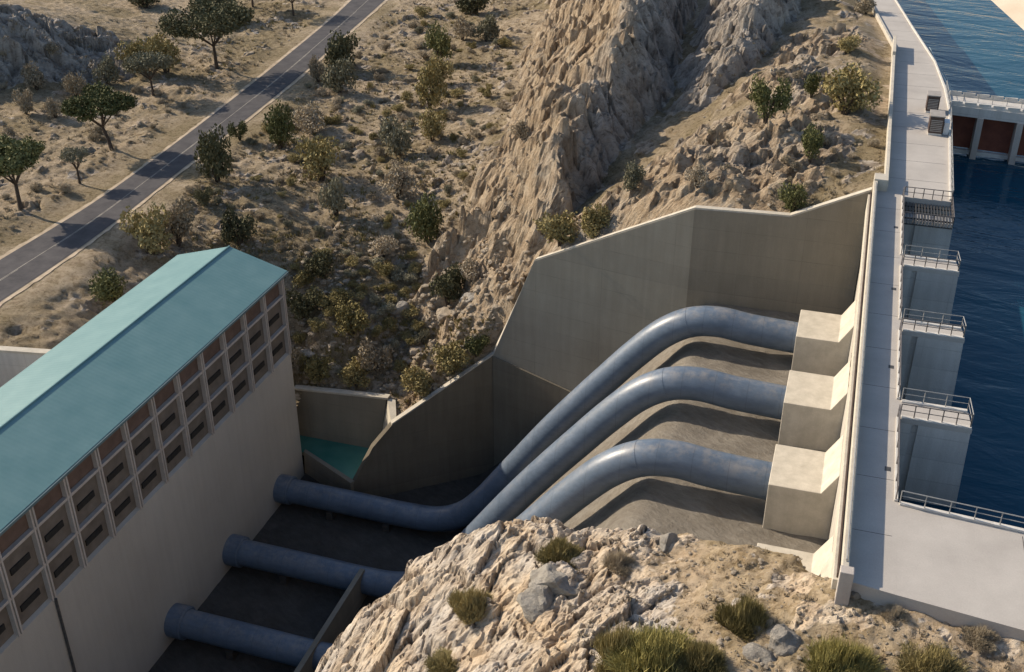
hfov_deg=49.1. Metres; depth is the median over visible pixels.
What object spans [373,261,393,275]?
shrub
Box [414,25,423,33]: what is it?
shrub
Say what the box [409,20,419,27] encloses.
shrub
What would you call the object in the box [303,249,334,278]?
shrub
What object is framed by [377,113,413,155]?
shrub
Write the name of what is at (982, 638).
grass bush
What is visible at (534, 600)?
boulder
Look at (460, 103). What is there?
shrub
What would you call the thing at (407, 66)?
shrub
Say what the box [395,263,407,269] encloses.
shrub
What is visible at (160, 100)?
shrub
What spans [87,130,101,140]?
shrub
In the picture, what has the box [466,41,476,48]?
shrub
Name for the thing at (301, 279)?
shrub
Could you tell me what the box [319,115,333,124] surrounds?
shrub
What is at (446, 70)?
shrub
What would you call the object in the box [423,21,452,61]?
shrub
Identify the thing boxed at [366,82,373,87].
shrub
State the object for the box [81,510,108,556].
window
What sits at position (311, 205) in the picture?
shrub
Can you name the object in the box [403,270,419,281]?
shrub
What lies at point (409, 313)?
shrub
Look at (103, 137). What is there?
shrub
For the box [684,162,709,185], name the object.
shrub
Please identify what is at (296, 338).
shrub
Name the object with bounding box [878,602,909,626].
grass bush
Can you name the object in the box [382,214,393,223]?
shrub
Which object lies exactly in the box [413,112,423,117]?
shrub
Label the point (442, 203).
shrub
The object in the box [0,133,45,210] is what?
acacia tree
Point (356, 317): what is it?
shrub
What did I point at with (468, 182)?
shrub
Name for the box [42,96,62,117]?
shrub
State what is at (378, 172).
shrub
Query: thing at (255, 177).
shrub
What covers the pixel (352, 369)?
shrub
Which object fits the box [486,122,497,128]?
shrub
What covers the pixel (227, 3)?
shrub
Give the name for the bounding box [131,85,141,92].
shrub
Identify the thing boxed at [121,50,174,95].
acacia tree
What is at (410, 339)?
shrub
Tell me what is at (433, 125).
shrub
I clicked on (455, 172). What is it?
shrub
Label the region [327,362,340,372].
boulder
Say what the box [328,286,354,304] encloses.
shrub
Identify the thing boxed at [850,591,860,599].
boulder
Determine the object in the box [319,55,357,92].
shrub
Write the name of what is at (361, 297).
shrub
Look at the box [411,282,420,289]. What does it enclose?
shrub
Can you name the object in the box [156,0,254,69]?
acacia tree
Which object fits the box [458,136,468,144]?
shrub
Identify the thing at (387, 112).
shrub
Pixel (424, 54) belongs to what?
shrub
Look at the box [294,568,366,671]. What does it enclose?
anchor wall
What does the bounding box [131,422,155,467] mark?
window
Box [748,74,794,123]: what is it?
shrub
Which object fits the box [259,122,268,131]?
shrub
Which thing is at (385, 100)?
shrub
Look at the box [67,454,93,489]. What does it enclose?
window
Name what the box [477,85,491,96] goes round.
shrub
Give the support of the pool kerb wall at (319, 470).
on the pit floor
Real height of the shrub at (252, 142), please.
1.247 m
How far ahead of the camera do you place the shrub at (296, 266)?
164.59 m
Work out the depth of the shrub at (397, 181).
176.83 m
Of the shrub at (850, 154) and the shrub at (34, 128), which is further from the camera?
the shrub at (34, 128)
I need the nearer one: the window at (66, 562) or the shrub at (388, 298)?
the window at (66, 562)
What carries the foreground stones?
on the foreground rock
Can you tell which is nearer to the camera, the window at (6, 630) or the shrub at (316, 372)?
the window at (6, 630)
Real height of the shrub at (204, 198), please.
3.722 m
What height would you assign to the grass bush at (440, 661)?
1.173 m
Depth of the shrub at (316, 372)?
156.25 m
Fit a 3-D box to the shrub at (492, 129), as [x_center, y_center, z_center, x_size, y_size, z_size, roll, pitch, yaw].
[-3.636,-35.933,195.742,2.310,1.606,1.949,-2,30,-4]
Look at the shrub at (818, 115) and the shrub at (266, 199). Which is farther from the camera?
the shrub at (266, 199)
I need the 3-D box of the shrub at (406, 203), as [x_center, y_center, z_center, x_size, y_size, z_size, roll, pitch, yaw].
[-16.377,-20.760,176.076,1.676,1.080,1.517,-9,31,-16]
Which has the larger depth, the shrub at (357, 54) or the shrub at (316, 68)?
the shrub at (357, 54)
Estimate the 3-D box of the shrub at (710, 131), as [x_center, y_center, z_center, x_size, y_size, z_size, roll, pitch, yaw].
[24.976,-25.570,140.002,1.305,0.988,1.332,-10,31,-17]
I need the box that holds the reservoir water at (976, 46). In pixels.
[897,0,1023,527]
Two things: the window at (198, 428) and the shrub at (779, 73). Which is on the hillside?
the shrub at (779, 73)
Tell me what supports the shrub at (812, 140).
on the hillside
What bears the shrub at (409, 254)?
on the hillside
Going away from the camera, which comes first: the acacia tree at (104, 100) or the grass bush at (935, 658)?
the grass bush at (935, 658)
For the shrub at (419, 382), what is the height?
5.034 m
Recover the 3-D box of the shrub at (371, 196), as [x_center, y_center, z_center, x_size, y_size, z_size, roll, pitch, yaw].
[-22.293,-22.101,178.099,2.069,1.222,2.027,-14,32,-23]
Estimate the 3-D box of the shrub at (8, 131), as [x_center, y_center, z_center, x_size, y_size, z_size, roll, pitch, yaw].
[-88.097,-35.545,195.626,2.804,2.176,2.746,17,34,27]
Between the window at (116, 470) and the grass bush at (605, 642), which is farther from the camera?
the window at (116, 470)
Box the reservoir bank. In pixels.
[991,0,1023,29]
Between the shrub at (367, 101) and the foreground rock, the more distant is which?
the shrub at (367, 101)
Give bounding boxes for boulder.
[298,349,315,357]
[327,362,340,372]
[391,301,411,314]
[409,345,425,356]
[436,307,450,323]
[459,292,474,305]
[516,582,554,624]
[528,563,579,596]
[659,532,677,551]
[742,642,775,664]
[768,624,801,656]
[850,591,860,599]
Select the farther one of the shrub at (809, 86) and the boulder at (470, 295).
the boulder at (470, 295)
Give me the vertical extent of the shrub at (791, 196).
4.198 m
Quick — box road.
[0,0,383,300]
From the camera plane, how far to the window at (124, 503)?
116.71 m
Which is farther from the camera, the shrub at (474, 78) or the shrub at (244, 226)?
the shrub at (474, 78)
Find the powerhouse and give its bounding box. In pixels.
[0,245,303,671]
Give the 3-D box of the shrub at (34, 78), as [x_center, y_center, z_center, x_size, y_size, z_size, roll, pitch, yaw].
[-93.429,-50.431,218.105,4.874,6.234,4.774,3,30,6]
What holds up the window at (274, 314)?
in the powerhouse
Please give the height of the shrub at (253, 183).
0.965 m
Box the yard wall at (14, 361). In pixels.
[0,346,50,386]
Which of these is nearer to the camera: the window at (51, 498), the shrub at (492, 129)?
the window at (51, 498)
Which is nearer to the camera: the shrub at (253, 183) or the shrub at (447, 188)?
the shrub at (447, 188)
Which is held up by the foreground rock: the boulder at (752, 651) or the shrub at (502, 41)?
the boulder at (752, 651)
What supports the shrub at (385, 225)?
on the hillside
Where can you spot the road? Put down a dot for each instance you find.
(23, 275)
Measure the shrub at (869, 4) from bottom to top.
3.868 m
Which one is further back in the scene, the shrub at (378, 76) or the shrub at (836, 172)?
the shrub at (378, 76)
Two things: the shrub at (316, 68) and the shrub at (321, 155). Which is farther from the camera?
the shrub at (316, 68)
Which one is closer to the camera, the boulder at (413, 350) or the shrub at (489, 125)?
the boulder at (413, 350)
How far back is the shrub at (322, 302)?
160.34 m
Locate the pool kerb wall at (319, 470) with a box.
[304,449,353,490]
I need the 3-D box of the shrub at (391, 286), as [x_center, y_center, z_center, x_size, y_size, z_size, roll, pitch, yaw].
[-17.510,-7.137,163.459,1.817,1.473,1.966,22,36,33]
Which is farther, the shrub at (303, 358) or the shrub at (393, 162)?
the shrub at (393, 162)
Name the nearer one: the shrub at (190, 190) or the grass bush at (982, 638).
the grass bush at (982, 638)
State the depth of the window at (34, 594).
104.49 m
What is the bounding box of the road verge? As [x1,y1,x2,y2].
[0,0,387,305]
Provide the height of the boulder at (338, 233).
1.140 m
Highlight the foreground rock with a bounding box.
[315,515,1023,671]
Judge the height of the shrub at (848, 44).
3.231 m
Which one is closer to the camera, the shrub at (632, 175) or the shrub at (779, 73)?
the shrub at (632, 175)
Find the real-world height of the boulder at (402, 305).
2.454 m
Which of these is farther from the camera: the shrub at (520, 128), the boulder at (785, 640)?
the shrub at (520, 128)
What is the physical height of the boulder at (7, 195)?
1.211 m
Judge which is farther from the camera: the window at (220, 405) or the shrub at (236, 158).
the shrub at (236, 158)
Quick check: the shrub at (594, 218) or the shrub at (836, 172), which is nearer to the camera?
the shrub at (836, 172)
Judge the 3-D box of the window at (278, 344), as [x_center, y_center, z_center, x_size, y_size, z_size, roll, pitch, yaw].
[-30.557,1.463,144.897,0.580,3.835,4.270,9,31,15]
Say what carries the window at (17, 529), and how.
in the powerhouse
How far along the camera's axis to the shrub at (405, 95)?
215.59 m
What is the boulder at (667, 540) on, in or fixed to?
on the foreground rock
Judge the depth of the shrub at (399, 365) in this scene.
155.61 m
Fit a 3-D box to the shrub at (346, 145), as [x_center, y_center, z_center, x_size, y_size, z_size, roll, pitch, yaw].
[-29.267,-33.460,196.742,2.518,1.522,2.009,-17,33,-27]
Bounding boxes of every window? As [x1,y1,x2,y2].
[0,514,28,553]
[0,588,3,601]
[0,606,13,646]
[3,535,38,590]
[14,572,47,624]
[33,483,62,519]
[39,504,71,556]
[49,540,79,589]
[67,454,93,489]
[72,475,101,524]
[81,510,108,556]
[98,428,122,460]
[102,448,129,494]
[110,482,135,526]
[127,403,149,433]
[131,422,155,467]
[138,456,161,499]
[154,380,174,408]
[158,399,180,441]
[164,431,185,473]
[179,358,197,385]
[182,377,203,417]
[188,409,207,448]
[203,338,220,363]
[206,356,224,395]
[211,388,229,425]
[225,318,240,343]
[227,337,244,374]
[232,368,248,404]
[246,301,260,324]
[248,318,264,354]
[252,349,267,383]
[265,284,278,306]
[267,301,282,336]
[271,331,285,363]
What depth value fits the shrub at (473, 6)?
278.85 m
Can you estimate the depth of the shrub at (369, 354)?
155.08 m
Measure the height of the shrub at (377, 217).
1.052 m
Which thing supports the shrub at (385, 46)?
on the hillside
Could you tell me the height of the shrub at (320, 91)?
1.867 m
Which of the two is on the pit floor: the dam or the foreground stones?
the dam
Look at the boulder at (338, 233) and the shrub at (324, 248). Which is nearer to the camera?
the shrub at (324, 248)
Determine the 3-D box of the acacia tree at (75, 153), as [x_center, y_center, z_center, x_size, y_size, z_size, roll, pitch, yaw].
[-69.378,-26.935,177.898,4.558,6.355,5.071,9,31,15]
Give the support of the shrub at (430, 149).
on the hillside
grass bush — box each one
[424,646,460,671]
[445,583,493,626]
[533,535,584,569]
[590,615,634,671]
[598,618,698,671]
[600,547,636,576]
[673,637,730,671]
[711,590,770,643]
[800,631,885,671]
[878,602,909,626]
[892,639,974,671]
[960,623,1002,652]
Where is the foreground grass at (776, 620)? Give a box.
[575,539,1009,671]
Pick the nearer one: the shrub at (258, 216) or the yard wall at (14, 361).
the yard wall at (14, 361)
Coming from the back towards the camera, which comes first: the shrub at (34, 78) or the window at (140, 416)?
the shrub at (34, 78)
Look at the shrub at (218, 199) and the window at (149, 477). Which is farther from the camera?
the shrub at (218, 199)
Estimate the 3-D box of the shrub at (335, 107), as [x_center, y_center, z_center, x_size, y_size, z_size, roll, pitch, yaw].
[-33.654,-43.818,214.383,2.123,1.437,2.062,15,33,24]
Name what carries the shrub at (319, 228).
on the hillside
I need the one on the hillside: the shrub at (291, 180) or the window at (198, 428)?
the shrub at (291, 180)
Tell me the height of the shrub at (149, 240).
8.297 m
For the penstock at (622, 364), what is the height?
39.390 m
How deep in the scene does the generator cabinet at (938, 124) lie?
133.67 m
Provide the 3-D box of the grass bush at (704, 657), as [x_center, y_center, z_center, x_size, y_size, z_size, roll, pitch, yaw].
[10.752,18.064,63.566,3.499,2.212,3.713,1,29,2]
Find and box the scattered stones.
[0,2,887,413]
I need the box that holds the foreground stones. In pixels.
[561,532,1023,671]
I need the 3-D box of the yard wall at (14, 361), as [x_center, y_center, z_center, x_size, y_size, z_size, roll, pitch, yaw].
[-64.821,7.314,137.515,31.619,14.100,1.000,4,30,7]
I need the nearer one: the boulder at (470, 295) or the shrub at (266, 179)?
the boulder at (470, 295)
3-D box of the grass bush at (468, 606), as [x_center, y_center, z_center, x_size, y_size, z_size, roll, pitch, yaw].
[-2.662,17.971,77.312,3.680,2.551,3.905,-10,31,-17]
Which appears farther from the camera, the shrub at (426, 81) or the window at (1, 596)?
the shrub at (426, 81)
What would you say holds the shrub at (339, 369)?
on the hillside
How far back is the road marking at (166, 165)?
185.47 m
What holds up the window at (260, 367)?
in the powerhouse
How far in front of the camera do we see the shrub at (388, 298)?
161.81 m
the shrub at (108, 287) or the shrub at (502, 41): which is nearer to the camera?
the shrub at (108, 287)
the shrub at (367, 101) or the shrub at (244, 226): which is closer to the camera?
the shrub at (244, 226)
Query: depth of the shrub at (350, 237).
169.24 m
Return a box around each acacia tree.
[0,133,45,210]
[58,145,88,183]
[59,80,137,150]
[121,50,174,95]
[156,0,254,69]
[285,0,294,15]
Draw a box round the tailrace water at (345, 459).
[300,435,368,478]
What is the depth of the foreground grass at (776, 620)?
68.82 m
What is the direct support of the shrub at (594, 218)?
on the hillside
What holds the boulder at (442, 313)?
on the hillside
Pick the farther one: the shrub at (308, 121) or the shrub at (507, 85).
the shrub at (507, 85)
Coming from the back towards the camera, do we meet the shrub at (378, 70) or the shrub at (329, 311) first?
the shrub at (378, 70)
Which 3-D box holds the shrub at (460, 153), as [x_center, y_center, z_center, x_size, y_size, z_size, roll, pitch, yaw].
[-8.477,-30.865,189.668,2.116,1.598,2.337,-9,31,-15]
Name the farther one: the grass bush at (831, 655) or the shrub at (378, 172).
the shrub at (378, 172)
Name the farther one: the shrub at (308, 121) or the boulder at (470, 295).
the shrub at (308, 121)
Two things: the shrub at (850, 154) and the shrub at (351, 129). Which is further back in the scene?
the shrub at (351, 129)
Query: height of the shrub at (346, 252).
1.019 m
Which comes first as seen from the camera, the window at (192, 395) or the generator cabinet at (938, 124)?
the window at (192, 395)
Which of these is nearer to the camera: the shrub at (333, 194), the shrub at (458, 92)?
the shrub at (333, 194)
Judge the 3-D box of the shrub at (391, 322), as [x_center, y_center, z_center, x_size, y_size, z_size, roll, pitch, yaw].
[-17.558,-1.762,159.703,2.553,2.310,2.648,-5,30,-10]
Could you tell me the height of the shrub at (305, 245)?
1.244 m
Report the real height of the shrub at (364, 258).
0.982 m
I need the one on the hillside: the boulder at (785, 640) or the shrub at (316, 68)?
the shrub at (316, 68)
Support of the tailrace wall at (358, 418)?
on the pit floor
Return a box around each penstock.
[164,439,772,671]
[222,366,786,597]
[273,306,798,532]
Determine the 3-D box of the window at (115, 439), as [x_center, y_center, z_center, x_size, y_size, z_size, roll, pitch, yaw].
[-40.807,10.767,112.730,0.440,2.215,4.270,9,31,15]
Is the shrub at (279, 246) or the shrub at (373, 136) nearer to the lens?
the shrub at (279, 246)
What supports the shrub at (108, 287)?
on the hillside
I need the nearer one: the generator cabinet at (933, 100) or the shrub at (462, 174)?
the generator cabinet at (933, 100)
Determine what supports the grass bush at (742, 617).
on the foreground rock
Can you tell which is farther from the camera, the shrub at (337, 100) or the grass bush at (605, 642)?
the shrub at (337, 100)
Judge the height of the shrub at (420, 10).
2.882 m
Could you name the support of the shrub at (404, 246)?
on the hillside
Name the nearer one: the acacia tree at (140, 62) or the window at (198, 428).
the window at (198, 428)
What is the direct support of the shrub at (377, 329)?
on the hillside
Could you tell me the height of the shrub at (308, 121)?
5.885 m
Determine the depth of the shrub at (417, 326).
159.20 m
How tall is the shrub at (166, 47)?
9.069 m
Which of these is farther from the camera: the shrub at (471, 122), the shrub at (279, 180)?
the shrub at (471, 122)
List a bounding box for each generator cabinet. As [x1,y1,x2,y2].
[925,90,940,112]
[928,109,949,135]
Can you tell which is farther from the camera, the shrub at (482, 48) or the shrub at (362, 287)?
the shrub at (482, 48)
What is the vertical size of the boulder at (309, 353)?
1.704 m
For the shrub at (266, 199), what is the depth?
176.03 m
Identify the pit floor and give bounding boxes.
[149,304,827,671]
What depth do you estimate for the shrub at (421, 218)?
165.78 m
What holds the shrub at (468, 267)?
on the hillside
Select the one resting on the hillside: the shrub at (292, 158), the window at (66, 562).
the shrub at (292, 158)
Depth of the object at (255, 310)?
137.46 m
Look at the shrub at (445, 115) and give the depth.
207.99 m
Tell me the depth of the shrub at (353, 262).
165.00 m
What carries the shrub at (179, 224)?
on the hillside
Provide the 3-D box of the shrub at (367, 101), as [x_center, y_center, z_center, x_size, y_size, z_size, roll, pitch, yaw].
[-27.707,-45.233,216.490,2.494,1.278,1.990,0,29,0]
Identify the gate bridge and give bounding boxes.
[948,91,1023,164]
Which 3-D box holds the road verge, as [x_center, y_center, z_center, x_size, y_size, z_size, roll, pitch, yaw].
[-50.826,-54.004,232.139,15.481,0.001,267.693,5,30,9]
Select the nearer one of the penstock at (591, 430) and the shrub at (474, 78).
the penstock at (591, 430)
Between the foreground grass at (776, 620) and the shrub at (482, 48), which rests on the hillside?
the shrub at (482, 48)
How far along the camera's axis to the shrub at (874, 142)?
131.29 m
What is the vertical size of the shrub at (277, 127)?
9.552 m
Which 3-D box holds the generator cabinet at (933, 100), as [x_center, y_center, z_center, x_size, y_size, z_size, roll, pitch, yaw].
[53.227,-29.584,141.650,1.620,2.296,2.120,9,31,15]
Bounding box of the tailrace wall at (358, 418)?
[294,385,395,454]
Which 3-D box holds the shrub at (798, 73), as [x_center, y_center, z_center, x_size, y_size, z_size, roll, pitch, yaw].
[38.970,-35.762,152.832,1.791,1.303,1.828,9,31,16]
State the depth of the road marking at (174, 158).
186.67 m
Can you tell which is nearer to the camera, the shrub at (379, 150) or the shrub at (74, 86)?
the shrub at (379, 150)
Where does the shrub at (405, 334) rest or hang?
on the hillside
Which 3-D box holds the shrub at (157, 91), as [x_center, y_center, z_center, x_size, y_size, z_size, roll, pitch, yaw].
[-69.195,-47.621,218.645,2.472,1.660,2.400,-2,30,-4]
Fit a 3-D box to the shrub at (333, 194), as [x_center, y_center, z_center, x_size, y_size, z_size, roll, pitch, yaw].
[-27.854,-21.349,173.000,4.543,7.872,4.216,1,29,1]
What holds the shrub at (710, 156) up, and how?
on the hillside
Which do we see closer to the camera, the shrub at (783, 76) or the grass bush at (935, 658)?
the grass bush at (935, 658)
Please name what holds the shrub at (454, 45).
on the hillside
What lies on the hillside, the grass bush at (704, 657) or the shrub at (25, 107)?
the shrub at (25, 107)
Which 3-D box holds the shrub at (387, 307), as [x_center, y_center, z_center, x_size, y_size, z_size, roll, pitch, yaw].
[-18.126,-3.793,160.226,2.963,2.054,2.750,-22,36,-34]
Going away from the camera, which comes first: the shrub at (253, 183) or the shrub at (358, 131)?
the shrub at (253, 183)
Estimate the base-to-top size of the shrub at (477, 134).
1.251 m
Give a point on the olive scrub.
(404, 323)
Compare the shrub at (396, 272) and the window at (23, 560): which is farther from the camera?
the shrub at (396, 272)
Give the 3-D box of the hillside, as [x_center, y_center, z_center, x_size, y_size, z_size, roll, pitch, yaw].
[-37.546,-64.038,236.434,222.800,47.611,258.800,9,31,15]
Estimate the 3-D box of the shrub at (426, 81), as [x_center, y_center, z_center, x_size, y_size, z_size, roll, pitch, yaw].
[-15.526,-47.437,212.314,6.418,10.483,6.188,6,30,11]
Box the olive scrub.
[184,0,518,412]
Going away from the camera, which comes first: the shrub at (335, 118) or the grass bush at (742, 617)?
the grass bush at (742, 617)
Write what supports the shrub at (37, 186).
on the hillside
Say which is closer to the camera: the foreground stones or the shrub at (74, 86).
the foreground stones
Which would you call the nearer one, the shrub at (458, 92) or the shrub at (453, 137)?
the shrub at (453, 137)
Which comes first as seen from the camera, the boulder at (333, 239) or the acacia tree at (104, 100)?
the boulder at (333, 239)
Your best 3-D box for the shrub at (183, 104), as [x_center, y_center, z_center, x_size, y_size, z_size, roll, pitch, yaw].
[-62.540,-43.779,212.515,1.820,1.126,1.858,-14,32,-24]
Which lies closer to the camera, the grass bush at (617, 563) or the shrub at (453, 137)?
the grass bush at (617, 563)
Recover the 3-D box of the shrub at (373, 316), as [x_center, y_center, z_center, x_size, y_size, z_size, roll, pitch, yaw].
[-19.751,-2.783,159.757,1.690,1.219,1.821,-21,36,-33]
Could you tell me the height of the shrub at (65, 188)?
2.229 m
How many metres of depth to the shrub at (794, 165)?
128.15 m
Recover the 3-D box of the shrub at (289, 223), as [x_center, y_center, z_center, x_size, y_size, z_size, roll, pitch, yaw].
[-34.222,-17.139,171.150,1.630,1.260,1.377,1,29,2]
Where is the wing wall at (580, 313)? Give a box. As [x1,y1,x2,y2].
[353,187,871,496]
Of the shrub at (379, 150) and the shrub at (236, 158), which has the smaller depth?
the shrub at (236, 158)
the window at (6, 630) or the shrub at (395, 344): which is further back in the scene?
the shrub at (395, 344)
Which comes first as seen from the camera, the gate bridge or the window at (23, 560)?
the window at (23, 560)
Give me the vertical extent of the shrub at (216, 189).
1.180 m
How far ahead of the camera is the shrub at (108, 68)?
221.87 m
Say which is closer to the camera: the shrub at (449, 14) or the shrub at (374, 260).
the shrub at (374, 260)
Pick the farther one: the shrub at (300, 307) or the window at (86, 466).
the shrub at (300, 307)
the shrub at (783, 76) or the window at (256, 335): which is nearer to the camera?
the window at (256, 335)
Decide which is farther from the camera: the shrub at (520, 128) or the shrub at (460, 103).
the shrub at (460, 103)
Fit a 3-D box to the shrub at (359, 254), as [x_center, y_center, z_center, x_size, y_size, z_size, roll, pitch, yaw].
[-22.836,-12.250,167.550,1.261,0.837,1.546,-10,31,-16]
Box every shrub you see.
[1,126,14,136]
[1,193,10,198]
[11,87,34,113]
[19,60,45,89]
[29,182,42,191]
[30,125,38,130]
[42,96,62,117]
[44,42,59,51]
[56,183,74,192]
[61,72,86,96]
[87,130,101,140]
[87,264,127,304]
[89,125,105,133]
[91,52,119,84]
[100,133,111,140]
[114,36,146,59]
[119,201,173,255]
[128,0,160,7]
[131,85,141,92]
[139,32,183,72]
[151,87,163,94]
[153,196,195,246]
[154,97,165,103]
[178,102,185,107]
[184,185,200,193]
[192,0,242,13]
[193,123,234,182]
[193,186,213,206]
[210,187,221,193]
[213,196,223,204]
[220,206,257,245]
[226,120,247,140]
[231,156,239,161]
[246,138,257,144]
[249,175,261,180]
[250,180,260,186]
[253,212,265,219]
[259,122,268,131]
[261,197,270,201]
[262,98,295,149]
[262,175,269,182]
[274,178,283,182]
[275,243,284,249]
[276,191,287,196]
[283,220,293,226]
[285,176,297,185]
[285,285,323,322]
[286,152,301,162]
[289,262,300,270]
[291,269,314,288]
[291,331,306,343]
[291,346,302,375]
[292,101,326,133]
[293,134,343,181]
[294,350,308,364]
[298,241,309,248]
[301,353,336,383]
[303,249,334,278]
[307,54,325,81]
[307,317,328,331]
[309,203,314,208]
[311,246,332,255]
[313,87,326,95]
[313,225,325,232]
[313,293,336,307]
[316,176,344,214]
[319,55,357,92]
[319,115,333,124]
[321,305,336,315]
[324,27,360,66]
[326,114,342,124]
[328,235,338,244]
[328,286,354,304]
[329,97,342,104]
[331,104,340,109]
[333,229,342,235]
[334,299,370,337]
[335,366,343,375]
[337,356,372,388]
[339,140,351,148]
[339,249,350,254]
[343,268,358,277]
[345,235,354,240]
[345,255,358,266]
[346,125,358,131]
[347,279,357,286]
[352,105,361,112]
[353,51,362,57]
[354,282,368,293]
[355,129,363,134]
[355,291,365,299]
[356,252,363,256]
[356,336,394,370]
[358,267,368,274]
[359,256,368,260]
[362,99,374,104]
[365,193,378,200]
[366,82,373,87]
[368,256,384,267]
[368,292,381,303]
[369,132,378,139]
[369,313,379,319]
[370,214,381,220]
[370,324,383,336]
[371,67,384,74]
[371,235,398,256]
[373,72,385,79]
[373,145,386,155]
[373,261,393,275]
[373,284,385,291]
[375,168,383,175]
[376,301,396,314]
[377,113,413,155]
[377,156,384,161]
[379,43,390,50]
[379,97,390,102]
[379,162,419,198]
[381,317,397,330]
[382,109,391,116]
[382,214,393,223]
[382,222,391,228]
[384,339,400,352]
[385,294,397,302]
[386,282,397,289]
[389,267,405,280]
[390,103,404,111]
[390,160,401,164]
[392,231,403,238]
[393,360,407,371]
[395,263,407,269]
[397,112,406,119]
[397,286,411,298]
[398,330,412,340]
[399,243,409,249]
[400,91,413,100]
[400,303,419,317]
[400,362,432,396]
[403,251,417,258]
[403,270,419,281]
[404,189,443,244]
[404,200,412,206]
[405,63,414,69]
[405,336,415,344]
[407,261,421,272]
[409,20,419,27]
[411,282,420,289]
[411,319,424,331]
[412,166,419,171]
[412,328,431,343]
[413,5,432,15]
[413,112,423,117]
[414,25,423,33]
[414,57,447,108]
[417,50,430,57]
[417,162,424,167]
[418,106,446,140]
[420,20,427,25]
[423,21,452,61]
[424,55,455,79]
[425,144,435,153]
[428,261,466,305]
[429,152,437,157]
[430,339,470,374]
[435,199,450,207]
[437,108,449,118]
[444,184,453,193]
[445,11,454,17]
[447,111,457,120]
[448,132,458,139]
[449,87,465,97]
[450,43,456,49]
[451,14,475,39]
[451,170,460,175]
[455,0,491,13]
[455,148,467,157]
[456,100,463,106]
[456,170,468,179]
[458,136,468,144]
[458,256,480,281]
[463,333,489,356]
[464,176,473,186]
[465,118,475,125]
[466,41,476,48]
[471,11,500,41]
[471,75,478,81]
[473,131,485,137]
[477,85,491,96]
[478,46,486,51]
[485,126,496,134]
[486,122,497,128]
[492,38,497,44]
[497,36,512,46]
[497,100,509,109]
[504,83,513,87]
[510,119,529,137]
[532,210,579,246]
[580,201,611,238]
[620,160,645,191]
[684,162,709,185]
[704,153,714,158]
[707,128,714,134]
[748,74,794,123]
[775,69,785,75]
[776,181,808,212]
[779,74,791,82]
[781,155,791,163]
[789,159,802,169]
[791,69,803,77]
[801,122,824,163]
[803,72,821,97]
[810,112,822,119]
[818,62,882,114]
[823,137,832,145]
[831,167,841,175]
[835,34,861,54]
[847,152,855,157]
[853,0,876,14]
[867,138,880,146]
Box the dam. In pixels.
[757,0,1023,640]
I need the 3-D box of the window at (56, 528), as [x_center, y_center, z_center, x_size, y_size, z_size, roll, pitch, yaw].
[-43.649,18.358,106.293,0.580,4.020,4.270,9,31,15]
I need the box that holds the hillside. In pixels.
[0,0,891,415]
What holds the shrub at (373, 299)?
on the hillside
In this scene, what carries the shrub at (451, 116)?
on the hillside
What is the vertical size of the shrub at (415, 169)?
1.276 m
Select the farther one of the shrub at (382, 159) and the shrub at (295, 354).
the shrub at (382, 159)
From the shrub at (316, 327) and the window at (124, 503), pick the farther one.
the shrub at (316, 327)
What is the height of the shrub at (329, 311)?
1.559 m
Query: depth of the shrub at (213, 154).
178.22 m
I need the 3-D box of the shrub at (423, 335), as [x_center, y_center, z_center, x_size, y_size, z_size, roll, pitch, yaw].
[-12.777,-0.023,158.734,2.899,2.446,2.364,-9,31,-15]
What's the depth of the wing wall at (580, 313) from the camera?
136.46 m
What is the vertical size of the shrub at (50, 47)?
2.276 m
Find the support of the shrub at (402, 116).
on the hillside
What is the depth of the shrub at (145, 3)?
277.02 m
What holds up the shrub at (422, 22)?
on the hillside
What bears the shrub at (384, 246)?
on the hillside
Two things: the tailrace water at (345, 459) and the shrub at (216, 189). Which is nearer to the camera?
the tailrace water at (345, 459)
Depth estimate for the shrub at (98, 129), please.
198.05 m
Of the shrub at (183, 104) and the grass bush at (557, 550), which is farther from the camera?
the shrub at (183, 104)
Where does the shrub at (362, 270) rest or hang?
on the hillside
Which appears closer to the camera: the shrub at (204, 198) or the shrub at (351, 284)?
the shrub at (351, 284)
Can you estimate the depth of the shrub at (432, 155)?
191.84 m
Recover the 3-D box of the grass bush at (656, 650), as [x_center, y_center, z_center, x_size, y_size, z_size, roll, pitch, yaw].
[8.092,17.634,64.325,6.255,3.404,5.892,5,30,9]
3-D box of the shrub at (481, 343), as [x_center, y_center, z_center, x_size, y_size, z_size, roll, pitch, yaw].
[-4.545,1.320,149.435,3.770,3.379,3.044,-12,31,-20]
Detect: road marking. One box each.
[0,0,367,279]
[0,15,351,280]
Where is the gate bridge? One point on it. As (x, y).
(985, 122)
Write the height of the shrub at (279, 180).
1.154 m
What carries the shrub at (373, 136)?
on the hillside
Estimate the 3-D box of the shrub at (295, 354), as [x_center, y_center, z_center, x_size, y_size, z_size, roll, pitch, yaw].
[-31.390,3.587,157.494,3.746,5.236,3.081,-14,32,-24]

